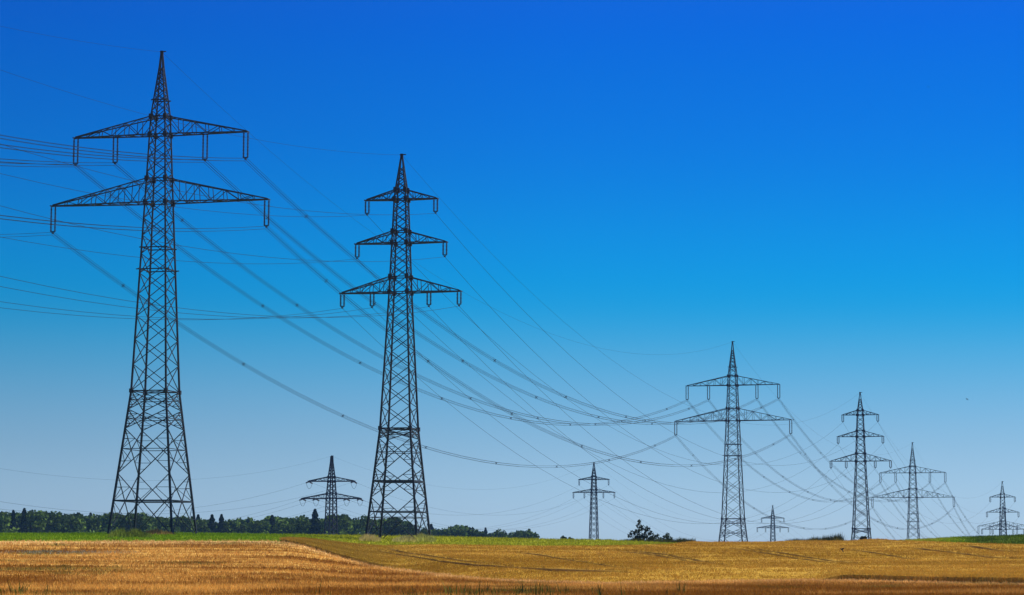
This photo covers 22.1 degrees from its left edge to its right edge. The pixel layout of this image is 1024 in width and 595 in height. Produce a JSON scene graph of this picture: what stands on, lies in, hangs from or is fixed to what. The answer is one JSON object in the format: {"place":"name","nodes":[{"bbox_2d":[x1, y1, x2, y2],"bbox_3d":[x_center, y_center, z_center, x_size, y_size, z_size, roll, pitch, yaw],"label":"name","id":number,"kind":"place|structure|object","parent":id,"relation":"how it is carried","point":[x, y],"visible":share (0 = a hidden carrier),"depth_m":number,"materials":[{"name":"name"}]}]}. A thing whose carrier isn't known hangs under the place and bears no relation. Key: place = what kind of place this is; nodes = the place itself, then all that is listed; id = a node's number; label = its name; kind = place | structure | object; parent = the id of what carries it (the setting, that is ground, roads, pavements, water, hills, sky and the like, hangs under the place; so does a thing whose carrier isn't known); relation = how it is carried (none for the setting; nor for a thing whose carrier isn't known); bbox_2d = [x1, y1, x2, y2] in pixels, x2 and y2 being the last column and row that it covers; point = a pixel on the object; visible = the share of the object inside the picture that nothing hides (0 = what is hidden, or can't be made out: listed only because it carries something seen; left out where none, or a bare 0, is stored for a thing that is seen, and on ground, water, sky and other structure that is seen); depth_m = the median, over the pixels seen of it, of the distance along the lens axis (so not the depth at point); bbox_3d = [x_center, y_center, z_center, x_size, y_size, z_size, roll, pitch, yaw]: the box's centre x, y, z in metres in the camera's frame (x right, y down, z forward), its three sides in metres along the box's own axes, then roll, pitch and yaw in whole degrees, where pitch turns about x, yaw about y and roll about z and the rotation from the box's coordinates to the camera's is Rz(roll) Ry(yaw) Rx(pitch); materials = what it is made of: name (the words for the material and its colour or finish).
{"place":"outdoors","nodes":[
{"label":"outdoors","id":0,"kind":"place"},
{"bbox_2d":[0,539,1023,594],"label":"stubble field","id":1,"kind":"structure","parent":0,"point":[221,549],"depth_m":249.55,"materials":[{"name":"plant"}]},
{"bbox_2d":[0,531,1023,545],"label":"green field","id":2,"kind":"structure","parent":0,"point":[467,539],"depth_m":318.03,"materials":[{"name":"green plant"}]},
{"bbox_2d":[0,0,1023,541],"label":"sky","id":3,"kind":"structure","parent":0,"point":[831,191],"materials":[{"name":"blue"}]},
{"bbox_3d":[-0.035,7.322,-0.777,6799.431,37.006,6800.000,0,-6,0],"label":"ground","id":4,"kind":"structure","parent":0,"visible":0},
{"bbox_2d":[0,511,19,532],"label":"deciduous tree","id":5,"kind":"object","parent":4,"relation":"on","point":[4,517],"visible":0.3,"depth_m":905.16,"materials":[{"name":"green plant"}]},
{"bbox_2d":[8,510,17,531],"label":"conifer","id":6,"kind":"object","parent":4,"relation":"on","point":[13,521],"visible":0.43,"depth_m":932.59,"materials":[{"name":"green plant"}]},
{"bbox_2d":[17,509,29,532],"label":"conifer","id":7,"kind":"object","parent":4,"relation":"on","point":[23,525],"visible":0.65,"depth_m":888.15,"materials":[{"name":"green plant"}]},
{"bbox_2d":[26,509,46,533],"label":"deciduous tree","id":8,"kind":"object","parent":4,"relation":"on","point":[40,523],"visible":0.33,"depth_m":891.48,"materials":[{"name":"green plant"}]},
{"bbox_2d":[27,512,57,532],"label":"deciduous tree","id":9,"kind":"object","parent":4,"relation":"on","point":[47,518],"visible":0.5,"depth_m":894.88,"materials":[{"name":"green plant"}]},
{"bbox_2d":[50,513,71,532],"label":"deciduous tree","id":10,"kind":"object","parent":4,"relation":"on","point":[61,524],"visible":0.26,"depth_m":898.71,"materials":[{"name":"green plant"}]},
{"bbox_2d":[67,514,94,532],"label":"deciduous tree","id":11,"kind":"object","parent":4,"relation":"on","point":[76,526],"visible":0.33,"depth_m":896.54,"materials":[{"name":"green plant"}]},
{"bbox_2d":[82,516,101,532],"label":"deciduous tree","id":12,"kind":"object","parent":4,"relation":"on","point":[92,523],"visible":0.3,"depth_m":916.18,"materials":[{"name":"green plant"}]},
{"bbox_2d":[98,511,121,532],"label":"deciduous tree","id":13,"kind":"object","parent":4,"relation":"on","point":[105,528],"visible":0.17,"depth_m":924.89,"materials":[{"name":"green plant"}]},
{"bbox_2d":[116,512,143,531],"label":"deciduous tree","id":14,"kind":"object","parent":4,"relation":"on","point":[125,524],"visible":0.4,"depth_m":893.10,"materials":[{"name":"green plant"}]},
{"bbox_2d":[107,528,153,537],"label":"grass clump","id":15,"kind":"object","parent":4,"relation":"on","point":[135,532],"visible":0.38,"depth_m":298.24,"materials":[{"name":"green plant"}]},
{"bbox_2d":[141,517,152,532],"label":"deciduous tree","id":16,"kind":"object","parent":4,"relation":"on","point":[145,527],"visible":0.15,"depth_m":917.57,"materials":[{"name":"green plant"}]},
{"bbox_2d":[143,516,166,530],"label":"deciduous tree","id":17,"kind":"object","parent":4,"relation":"on","point":[151,521],"visible":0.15,"depth_m":935.09,"materials":[{"name":"green plant"}]},
{"bbox_2d":[144,528,174,534],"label":"grass clump","id":18,"kind":"object","parent":4,"relation":"on","point":[155,531],"visible":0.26,"depth_m":319.57,"materials":[{"name":"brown plant"}]},
{"bbox_2d":[50,51,269,533],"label":"lattice pylon","id":19,"kind":"object","parent":4,"relation":"on","point":[172,202],"visible":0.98,"depth_m":330.33,"materials":[{"name":"metal"}]},
{"bbox_2d":[0,159,115,165],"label":"power cable","id":20,"kind":"object","parent":19,"relation":"attached to","point":[57,164],"visible":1,"depth_m":316.53,"materials":[{"name":"black metal"}]},
{"bbox_2d":[0,144,205,162],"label":"power cable","id":21,"kind":"object","parent":19,"relation":"attached to","point":[90,154],"visible":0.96,"depth_m":299.15,"materials":[{"name":"black metal"}]},
{"bbox_2d":[0,135,221,160],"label":"power cable","id":22,"kind":"object","parent":19,"relation":"attached to","point":[106,150],"visible":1,"depth_m":291.54,"materials":[{"name":"black metal"}]},
{"bbox_2d":[0,215,261,231],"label":"power cable","id":23,"kind":"object","parent":19,"relation":"attached to","point":[117,226],"visible":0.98,"depth_m":284.01,"materials":[{"name":"black metal"}]},
{"bbox_2d":[52,232,676,467],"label":"power cable","id":24,"kind":"object","parent":19,"relation":"hanging from","point":[313,400],"visible":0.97,"depth_m":413.92,"materials":[{"name":"black metal"}]},
{"bbox_2d":[77,165,685,425],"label":"power cable","id":25,"kind":"object","parent":19,"relation":"attached to","point":[327,343],"visible":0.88,"depth_m":412.77,"materials":[{"name":"black metal"}]},
{"bbox_2d":[116,164,707,424],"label":"power cable","id":26,"kind":"object","parent":19,"relation":"hanging from","point":[362,344],"visible":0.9,"depth_m":410.33,"materials":[{"name":"black metal"}]},
{"bbox_2d":[164,54,730,354],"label":"earth wire","id":27,"kind":"object","parent":19,"relation":"attached to","point":[397,250],"visible":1,"depth_m":402.97,"materials":[{"name":"black metal"}]},
{"bbox_2d":[205,161,756,424],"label":"power cable","id":28,"kind":"object","parent":19,"relation":"hanging from","point":[739,407],"visible":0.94,"depth_m":410.29,"materials":[{"name":"black metal"}]},
{"bbox_2d":[246,160,777,423],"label":"power cable","id":29,"kind":"object","parent":19,"relation":"hanging from","point":[461,337],"visible":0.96,"depth_m":402.52,"materials":[{"name":"black metal"}]},
{"bbox_2d":[268,227,789,466],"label":"power cable","id":30,"kind":"object","parent":19,"relation":"hanging from","point":[325,281],"visible":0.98,"depth_m":408.80,"materials":[{"name":"black metal"}]},
{"bbox_2d":[153,517,170,531],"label":"deciduous tree","id":31,"kind":"object","parent":4,"relation":"on","point":[160,527],"visible":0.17,"depth_m":899.88,"materials":[{"name":"green plant"}]},
{"bbox_2d":[164,517,180,532],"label":"deciduous tree","id":32,"kind":"object","parent":4,"relation":"on","point":[176,527],"visible":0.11,"depth_m":902.54,"materials":[{"name":"green plant"}]},
{"bbox_2d":[177,515,193,532],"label":"deciduous tree","id":33,"kind":"object","parent":4,"relation":"on","point":[187,523],"visible":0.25,"depth_m":936.21,"materials":[{"name":"green plant"}]},
{"bbox_2d":[196,518,211,532],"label":"deciduous tree","id":34,"kind":"object","parent":4,"relation":"on","point":[202,526],"visible":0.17,"depth_m":900.59,"materials":[{"name":"green plant"}]},
{"bbox_2d":[206,514,216,532],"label":"conifer","id":35,"kind":"object","parent":4,"relation":"on","point":[211,522],"visible":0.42,"depth_m":903.53,"materials":[{"name":"green plant"}]},
{"bbox_2d":[215,514,226,533],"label":"conifer","id":36,"kind":"object","parent":4,"relation":"on","point":[221,525],"visible":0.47,"depth_m":901.10,"materials":[{"name":"green plant"}]},
{"bbox_2d":[216,519,244,532],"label":"deciduous tree","id":37,"kind":"object","parent":4,"relation":"on","point":[231,525],"visible":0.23,"depth_m":927.30,"materials":[{"name":"green plant"}]},
{"bbox_2d":[245,520,264,533],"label":"deciduous tree","id":38,"kind":"object","parent":4,"relation":"on","point":[251,526],"visible":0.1,"depth_m":934.36,"materials":[{"name":"green plant"}]},
{"bbox_2d":[253,521,272,533],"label":"deciduous tree","id":39,"kind":"object","parent":4,"relation":"on","point":[263,528],"visible":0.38,"depth_m":922.78,"materials":[{"name":"green plant"}]},
{"bbox_2d":[5,508,530,535],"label":"woodland","id":40,"kind":"object","parent":4,"relation":"on","point":[18,516],"visible":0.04,"depth_m":1000.89,"materials":[{"name":"green plant"}]},
{"bbox_2d":[267,515,274,533],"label":"conifer","id":41,"kind":"object","parent":4,"relation":"on","point":[271,521],"visible":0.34,"depth_m":947.48,"materials":[{"name":"green plant"}]},
{"bbox_2d":[271,520,296,533],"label":"deciduous tree","id":42,"kind":"object","parent":4,"relation":"on","point":[281,527],"visible":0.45,"depth_m":916.24,"materials":[{"name":"green plant"}]},
{"bbox_2d":[283,517,308,533],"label":"deciduous tree","id":43,"kind":"object","parent":4,"relation":"on","point":[294,520],"visible":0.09,"depth_m":939.17,"materials":[{"name":"green plant"}]},
{"bbox_2d":[292,518,311,534],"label":"deciduous tree","id":44,"kind":"object","parent":4,"relation":"on","point":[303,528],"visible":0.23,"depth_m":911.89,"materials":[{"name":"green plant"}]},
{"bbox_2d":[306,509,323,534],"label":"conifer","id":45,"kind":"object","parent":4,"relation":"on","point":[315,527],"visible":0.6,"depth_m":914.41,"materials":[{"name":"green plant"}]},
{"bbox_2d":[299,455,362,534],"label":"lattice pylon","id":46,"kind":"object","parent":4,"relation":"on","point":[331,476],"visible":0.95,"depth_m":698.05,"materials":[{"name":"metal"}]},
{"bbox_2d":[320,514,350,534],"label":"deciduous tree","id":47,"kind":"object","parent":4,"relation":"on","point":[341,527],"visible":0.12,"depth_m":919.29,"materials":[{"name":"green plant"}]},
{"bbox_2d":[0,549,685,594],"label":"weeds","id":48,"kind":"object","parent":4,"relation":"on","point":[449,589],"visible":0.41,"depth_m":142.61,"materials":[{"name":"brown plant"}]},
{"bbox_2d":[338,516,354,534],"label":"deciduous tree","id":49,"kind":"object","parent":4,"relation":"on","point":[348,528],"visible":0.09,"depth_m":945.52,"materials":[{"name":"green plant"}]},
{"bbox_2d":[350,518,364,535],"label":"deciduous tree","id":50,"kind":"object","parent":4,"relation":"on","point":[357,527],"visible":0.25,"depth_m":957.42,"materials":[{"name":"green plant"}]},
{"bbox_2d":[353,514,368,532],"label":"deciduous tree","id":51,"kind":"object","parent":4,"relation":"on","point":[361,519],"visible":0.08,"depth_m":973.10,"materials":[{"name":"green plant"}]},
{"bbox_2d":[358,534,380,541],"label":"grass clump","id":52,"kind":"object","parent":4,"relation":"on","point":[366,537],"visible":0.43,"depth_m":320.03,"materials":[{"name":"beige plant"}]},
{"bbox_2d":[362,518,385,534],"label":"deciduous tree","id":53,"kind":"object","parent":4,"relation":"on","point":[373,529],"visible":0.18,"depth_m":940.37,"materials":[{"name":"green plant"}]},
{"bbox_2d":[382,518,417,535],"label":"deciduous tree","id":54,"kind":"object","parent":4,"relation":"on","point":[397,530],"visible":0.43,"depth_m":943.21,"materials":[{"name":"green plant"}]},
{"bbox_2d":[339,154,461,538],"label":"lattice pylon","id":55,"kind":"object","parent":4,"relation":"on","point":[410,434],"visible":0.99,"depth_m":331.50,"materials":[{"name":"metal"}]},
{"bbox_2d":[5,308,341,319],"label":"power cable","id":56,"kind":"object","parent":55,"relation":"attached to","point":[163,319],"visible":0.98,"depth_m":279.54,"materials":[{"name":"black metal"}]},
{"bbox_2d":[2,237,351,263],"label":"power cable","id":57,"kind":"object","parent":55,"relation":"attached to","point":[173,260],"visible":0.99,"depth_m":276.72,"materials":[{"name":"black metal"}]},
{"bbox_2d":[0,173,363,216],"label":"power cable","id":58,"kind":"object","parent":55,"relation":"attached to","point":[179,207],"visible":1,"depth_m":276.13,"materials":[{"name":"black metal"}]},
{"bbox_2d":[0,301,367,318],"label":"power cable","id":59,"kind":"object","parent":55,"relation":"attached to","point":[160,317],"visible":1,"depth_m":269.14,"materials":[{"name":"black metal"}]},
{"bbox_2d":[2,70,388,154],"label":"earth wire","id":60,"kind":"object","parent":55,"relation":"attached to","point":[193,126],"visible":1,"depth_m":269.33,"materials":[{"name":"black metal"}]},
{"bbox_2d":[0,286,423,317],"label":"power cable","id":61,"kind":"object","parent":55,"relation":"attached to","point":[184,313],"visible":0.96,"depth_m":254.27,"materials":[{"name":"black metal"}]},
{"bbox_2d":[2,144,434,214],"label":"power cable","id":62,"kind":"object","parent":55,"relation":"attached to","point":[201,195],"visible":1,"depth_m":258.37,"materials":[{"name":"black metal"}]},
{"bbox_2d":[2,206,439,261],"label":"power cable","id":63,"kind":"object","parent":55,"relation":"attached to","point":[225,252],"visible":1,"depth_m":263.95,"materials":[{"name":"black metal"}]},
{"bbox_2d":[1,276,456,317],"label":"power cable","id":64,"kind":"object","parent":55,"relation":"attached to","point":[211,311],"visible":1,"depth_m":253.66,"materials":[{"name":"black metal"}]},
{"bbox_2d":[343,309,821,523],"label":"power cable","id":65,"kind":"object","parent":55,"relation":"attached to","point":[550,474],"visible":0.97,"depth_m":424.79,"materials":[{"name":"black metal"}]},
{"bbox_2d":[366,268,835,492],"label":"power cable","id":66,"kind":"object","parent":55,"relation":"hanging from","point":[542,422],"visible":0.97,"depth_m":412.11,"materials":[{"name":"black metal"}]},
{"bbox_2d":[368,216,841,465],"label":"power cable","id":67,"kind":"object","parent":55,"relation":"attached to","point":[560,394],"visible":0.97,"depth_m":418.75,"materials":[{"name":"black metal"}]},
{"bbox_2d":[399,334,833,523],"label":"power cable","id":68,"kind":"object","parent":55,"relation":"attached to","point":[579,477],"visible":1,"depth_m":421.49,"materials":[{"name":"black metal"}]},
{"bbox_2d":[406,160,841,424],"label":"earth wire","id":69,"kind":"object","parent":55,"relation":"attached to","point":[554,313],"visible":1,"depth_m":380.97,"materials":[{"name":"black metal"}]},
{"bbox_2d":[430,308,867,523],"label":"power cable","id":70,"kind":"object","parent":55,"relation":"hanging from","point":[586,451],"visible":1,"depth_m":395.20,"materials":[{"name":"black metal"}]},
{"bbox_2d":[436,214,868,465],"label":"power cable","id":71,"kind":"object","parent":55,"relation":"attached to","point":[588,371],"visible":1,"depth_m":387.32,"materials":[{"name":"black metal"}]},
{"bbox_2d":[445,257,869,492],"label":"power cable","id":72,"kind":"object","parent":55,"relation":"hanging from","point":[612,420],"visible":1,"depth_m":404.67,"materials":[{"name":"black metal"}]},
{"bbox_2d":[459,306,890,523],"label":"power cable","id":73,"kind":"object","parent":55,"relation":"hanging from","point":[622,459],"visible":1,"depth_m":401.21,"materials":[{"name":"black metal"}]},
{"bbox_2d":[392,534,415,542],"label":"grass clump","id":74,"kind":"object","parent":4,"relation":"on","point":[404,538],"visible":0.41,"depth_m":320.70,"materials":[{"name":"green plant"}]},
{"bbox_2d":[415,532,436,541],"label":"grass clump","id":75,"kind":"object","parent":4,"relation":"on","point":[420,537],"visible":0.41,"depth_m":320.87,"materials":[{"name":"green plant"}]},
{"bbox_2d":[436,528,450,536],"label":"deciduous tree","id":76,"kind":"object","parent":4,"relation":"on","point":[441,532],"visible":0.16,"depth_m":1003.16,"materials":[{"name":"green plant"}]},
{"bbox_2d":[455,529,468,536],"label":"deciduous tree","id":77,"kind":"object","parent":4,"relation":"on","point":[460,532],"visible":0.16,"depth_m":983.15,"materials":[{"name":"green plant"}]},
{"bbox_2d":[466,529,488,536],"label":"deciduous tree","id":78,"kind":"object","parent":4,"relation":"on","point":[476,533],"visible":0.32,"depth_m":999.98,"materials":[{"name":"green plant"}]},
{"bbox_2d":[493,529,506,537],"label":"deciduous tree","id":79,"kind":"object","parent":4,"relation":"on","point":[502,534],"visible":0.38,"depth_m":1016.35,"materials":[{"name":"green plant"}]},
{"bbox_2d":[512,530,524,537],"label":"deciduous tree","id":80,"kind":"object","parent":4,"relation":"on","point":[520,533],"visible":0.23,"depth_m":1035.09,"materials":[{"name":"green plant"}]},
{"bbox_2d":[518,530,536,538],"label":"deciduous tree","id":81,"kind":"object","parent":4,"relation":"on","point":[528,534],"visible":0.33,"depth_m":1038.24,"materials":[{"name":"green plant"}]},
{"bbox_2d":[572,462,615,539],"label":"lattice pylon","id":82,"kind":"object","parent":4,"relation":"on","point":[595,479],"visible":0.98,"depth_m":977.25,"materials":[{"name":"metal"}]},
{"bbox_2d":[628,519,655,539],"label":"deciduous tree","id":83,"kind":"object","parent":4,"relation":"on","point":[638,532],"visible":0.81,"depth_m":353.92,"materials":[{"name":"green plant"}]},
{"bbox_2d":[279,536,1023,583],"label":"wheat field","id":84,"kind":"structure","parent":4,"relation":"on","point":[742,569],"depth_m":248.94,"materials":[{"name":"plant"}]},
{"bbox_2d":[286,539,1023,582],"bbox_3d":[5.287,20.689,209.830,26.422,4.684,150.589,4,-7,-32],"label":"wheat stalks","id":85,"kind":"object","parent":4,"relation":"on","point":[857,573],"visible":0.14,"depth_m":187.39,"materials":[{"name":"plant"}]},
{"bbox_2d":[624,536,695,542],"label":"weed patch","id":86,"kind":"object","parent":4,"relation":"on","point":[668,540],"visible":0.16,"depth_m":348.07,"materials":[{"name":"green plant"}]},
{"bbox_2d":[674,341,791,541],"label":"lattice pylon","id":87,"kind":"object","parent":4,"relation":"on","point":[729,385],"visible":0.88,"depth_m":639.97,"materials":[{"name":"metal"}]},
{"bbox_2d":[678,437,872,529],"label":"power cable","id":88,"kind":"object","parent":87,"relation":"hanging from","point":[759,510],"visible":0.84,"depth_m":743.04,"materials":[{"name":"black metal"}]},
{"bbox_2d":[757,401,926,501],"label":"power cable","id":89,"kind":"object","parent":87,"relation":"hanging from","point":[828,477],"visible":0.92,"depth_m":743.53,"materials":[{"name":"black metal"}]},
{"bbox_2d":[757,506,788,541],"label":"lattice pylon","id":90,"kind":"object","parent":4,"relation":"on","point":[774,526],"visible":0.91,"depth_m":1310.86,"materials":[{"name":"metal"}]},
{"bbox_2d":[785,533,845,540],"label":"hedge","id":91,"kind":"object","parent":4,"relation":"on","point":[840,536],"visible":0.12,"depth_m":351.03,"materials":[{"name":"green plant"}]},
{"bbox_2d":[829,392,891,539],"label":"lattice pylon","id":92,"kind":"object","parent":4,"relation":"on","point":[856,436],"visible":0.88,"depth_m":672.40,"materials":[{"name":"metal"}]},
{"bbox_2d":[871,442,954,538],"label":"lattice pylon","id":93,"kind":"object","parent":4,"relation":"on","point":[910,466],"visible":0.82,"depth_m":925.79,"materials":[{"name":"metal"}]},
{"bbox_2d":[688,400,879,501],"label":"power cable","id":94,"kind":"object","parent":93,"relation":"attached to","point":[769,480],"visible":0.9,"depth_m":740.49,"materials":[{"name":"black metal"}]},
{"bbox_2d":[708,401,893,501],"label":"power cable","id":95,"kind":"object","parent":93,"relation":"attached to","point":[777,472],"visible":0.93,"depth_m":729.47,"materials":[{"name":"black metal"}]},
{"bbox_2d":[781,402,945,501],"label":"power cable","id":96,"kind":"object","parent":93,"relation":"hanging from","point":[845,475],"visible":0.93,"depth_m":727.16,"materials":[{"name":"black metal"}]},
{"bbox_2d":[792,436,949,529],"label":"power cable","id":97,"kind":"object","parent":93,"relation":"hanging from","point":[858,509],"visible":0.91,"depth_m":730.05,"materials":[{"name":"black metal"}]},
{"bbox_2d":[979,502,1022,534],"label":"lattice pylon","id":98,"kind":"object","parent":4,"relation":"on","point":[1002,523],"visible":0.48,"depth_m":1205.95,"materials":[{"name":"metal"}]},
{"bbox_2d":[981,481,1023,534],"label":"lattice pylon","id":99,"kind":"object","parent":4,"relation":"on","point":[1000,508],"visible":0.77,"depth_m":970.05,"materials":[{"name":"metal"}]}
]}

